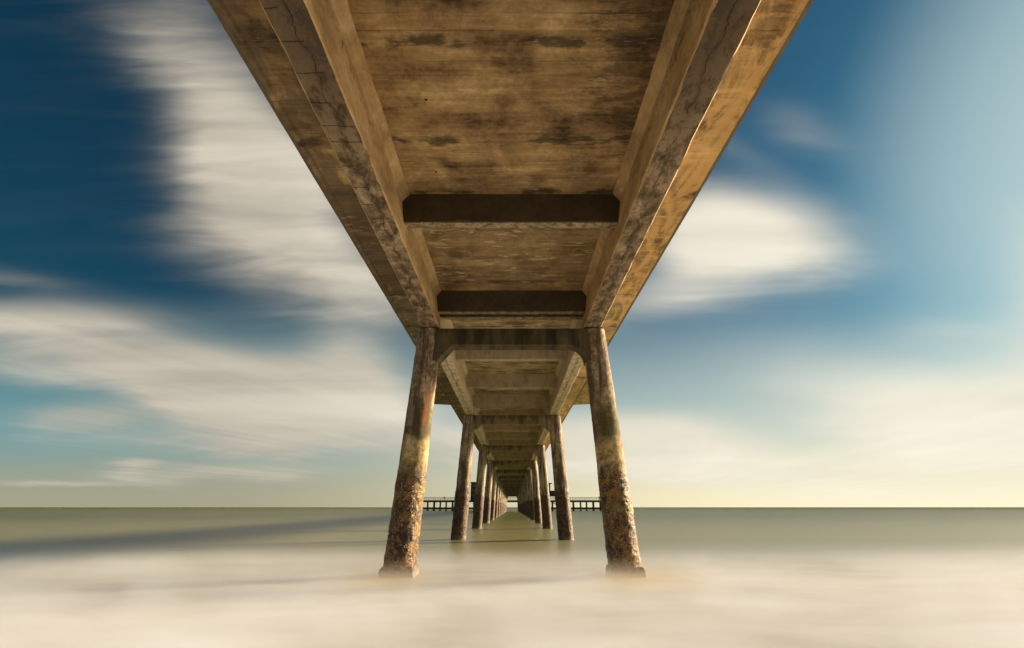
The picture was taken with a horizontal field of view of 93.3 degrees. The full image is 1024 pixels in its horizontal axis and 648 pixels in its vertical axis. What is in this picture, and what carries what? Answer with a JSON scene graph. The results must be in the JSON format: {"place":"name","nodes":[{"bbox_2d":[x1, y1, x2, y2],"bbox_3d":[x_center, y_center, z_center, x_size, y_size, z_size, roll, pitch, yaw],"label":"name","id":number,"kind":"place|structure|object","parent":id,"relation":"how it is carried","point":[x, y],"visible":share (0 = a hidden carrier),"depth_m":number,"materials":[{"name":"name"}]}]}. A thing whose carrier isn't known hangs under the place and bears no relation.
{"place":"outdoors","nodes":[
{"label":"outdoors","id":0,"kind":"place"},
{"bbox_2d":[0,507,1023,647],"bbox_3d":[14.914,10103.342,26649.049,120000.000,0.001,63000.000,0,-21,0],"label":"sea","id":1,"kind":"structure","parent":0,"point":[511,577],"depth_m":10.60,"materials":[{"name":"liquid"}]},
{"bbox_2d":[422,497,600,510],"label":"pier head","id":2,"kind":"object","parent":1,"relation":"in","point":[593,508],"visible":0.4,"depth_m":211.26},
{"bbox_2d":[378,327,645,576],"bbox_3d":[0.007,3.765,12.241,6.335,7.636,0.818,0,-21,0],"label":"pile trestle","id":3,"kind":"object","parent":1,"relation":"in","point":[436,347],"visible":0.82,"depth_m":12.29,"materials":[{"name":"concrete"}]},
{"bbox_2d":[207,0,813,328],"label":"deck span","id":4,"kind":"object","parent":3,"relation":"on","point":[510,156],"visible":0.99,"depth_m":7.46,"materials":[{"name":"concrete"}]},
{"bbox_2d":[385,294,638,414],"bbox_3d":[-0.010,1.299,20.367,10.000,2.751,13.410,0,-21,0],"label":"deck span","id":5,"kind":"object","parent":3,"relation":"on","point":[472,379],"visible":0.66,"depth_m":19.11,"materials":[{"name":"concrete"}]},
{"bbox_2d":[450,415,573,539],"bbox_3d":[0.017,8.533,24.817,6.328,7.636,0.820,0,-21,0],"label":"pile trestle","id":6,"kind":"object","parent":1,"relation":"in","point":[472,424],"visible":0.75,"depth_m":24.97,"materials":[{"name":"concrete"}]},
{"bbox_2d":[434,395,589,444],"bbox_3d":[-0.003,6.060,32.935,10.000,2.745,13.390,0,-21,0],"label":"deck span","id":7,"kind":"object","parent":6,"relation":"on","point":[540,433],"visible":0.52,"depth_m":30.71,"materials":[{"name":"concrete"}]},
{"bbox_2d":[482,460,541,522],"bbox_3d":[0.036,18.068,49.972,6.318,7.636,0.794,0,-21,0],"label":"pile trestle","id":8,"kind":"object","parent":1,"relation":"in","point":[492,465],"visible":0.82,"depth_m":50.16,"materials":[{"name":"concrete"}]},
{"bbox_2d":[474,432,549,459],"bbox_3d":[0.004,10.827,45.512,7.365,2.745,13.390,0,-21,0],"label":"deck span","id":9,"kind":"object","parent":8,"relation":"on","point":[477,444],"visible":0.41,"depth_m":43.22,"materials":[{"name":"concrete"}]},
{"bbox_2d":[494,476,529,517],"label":"pile trestle","id":10,"kind":"object","parent":1,"relation":"in","point":[500,478],"visible":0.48,"depth_m":75.48,"materials":[{"name":"concrete"}]},
{"bbox_2d":[486,461,537,475],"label":"deck span","id":11,"kind":"object","parent":10,"relation":"on","point":[511,467],"visible":0.24,"depth_m":68.23,"materials":[{"name":"concrete"}]},
{"bbox_2d":[497,480,526,515],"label":"pile trestle","id":12,"kind":"object","parent":1,"relation":"in","point":[501,482],"visible":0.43,"depth_m":88.23,"materials":[{"name":"concrete"}]},
{"bbox_2d":[499,474,524,475],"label":"deck span","id":13,"kind":"object","parent":12,"relation":"on","point":[511,474],"visible":0.06,"depth_m":80.77,"materials":[{"name":"concrete"}]},
{"bbox_2d":[501,486,522,513],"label":"pile trestle","id":14,"kind":"object","parent":1,"relation":"in","point":[512,487],"visible":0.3,"depth_m":113.70,"materials":[{"name":"concrete"}]},
{"bbox_2d":[502,489,521,513],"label":"pile trestle","id":15,"kind":"object","parent":1,"relation":"in","point":[520,498],"visible":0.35,"depth_m":125.79,"materials":[{"name":"concrete"}]},
{"bbox_2d":[503,490,520,512],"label":"pile trestle","id":16,"kind":"object","parent":1,"relation":"in","point":[512,491],"visible":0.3,"depth_m":138.84,"materials":[{"name":"concrete"}]},
{"bbox_2d":[504,492,519,511],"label":"pile trestle","id":17,"kind":"object","parent":1,"relation":"in","point":[512,492],"visible":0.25,"depth_m":151.16,"materials":[{"name":"concrete"}]},
{"bbox_2d":[472,445,552,528],"bbox_3d":[0.029,13.300,37.395,6.318,7.636,0.794,0,-21,0],"label":"pile trestle","id":18,"kind":"object","parent":1,"relation":"in","point":[485,451],"visible":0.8,"depth_m":37.58,"materials":[{"name":"concrete"}]},
{"bbox_2d":[490,470,534,519],"bbox_3d":[0.043,22.835,62.549,6.318,7.636,0.794,0,-21,0],"label":"pile trestle","id":19,"kind":"object","parent":1,"relation":"in","point":[527,473],"visible":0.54,"depth_m":62.83,"materials":[{"name":"concrete"}]},
{"bbox_2d":[478,450,545,469],"bbox_3d":[0.011,15.595,58.089,7.365,2.745,13.390,0,-21,0],"label":"deck span","id":20,"kind":"object","parent":19,"relation":"on","point":[511,458],"visible":0.27,"depth_m":55.70,"materials":[{"name":"concrete"}]},
{"bbox_2d":[500,484,524,514],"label":"pile trestle","id":21,"kind":"object","parent":1,"relation":"in","point":[503,485],"visible":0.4,"depth_m":100.69,"materials":[{"name":"concrete"}]},
{"bbox_2d":[505,493,519,511],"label":"pile trestle","id":22,"kind":"object","parent":1,"relation":"in","point":[512,493],"visible":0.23,"depth_m":163.73,"materials":[{"name":"concrete"}]},
{"bbox_2d":[0,0,1023,506],"label":"sky","id":23,"kind":"structure","parent":0,"point":[835,317],"materials":[{"name":"blue"}]},
{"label":"cafe building","id":24,"kind":"object","parent":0,"visible":0},
{"bbox_2d":[470,482,475,503],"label":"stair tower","id":25,"kind":"structure","parent":24,"relation":"attached to","point":[473,486],"depth_m":210.87,"materials":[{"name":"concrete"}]},
{"bbox_2d":[548,483,555,504],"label":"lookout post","id":26,"kind":"object","parent":24,"relation":"attached to","point":[551,493],"visible":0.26,"depth_m":210.58,"materials":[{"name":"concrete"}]}
]}

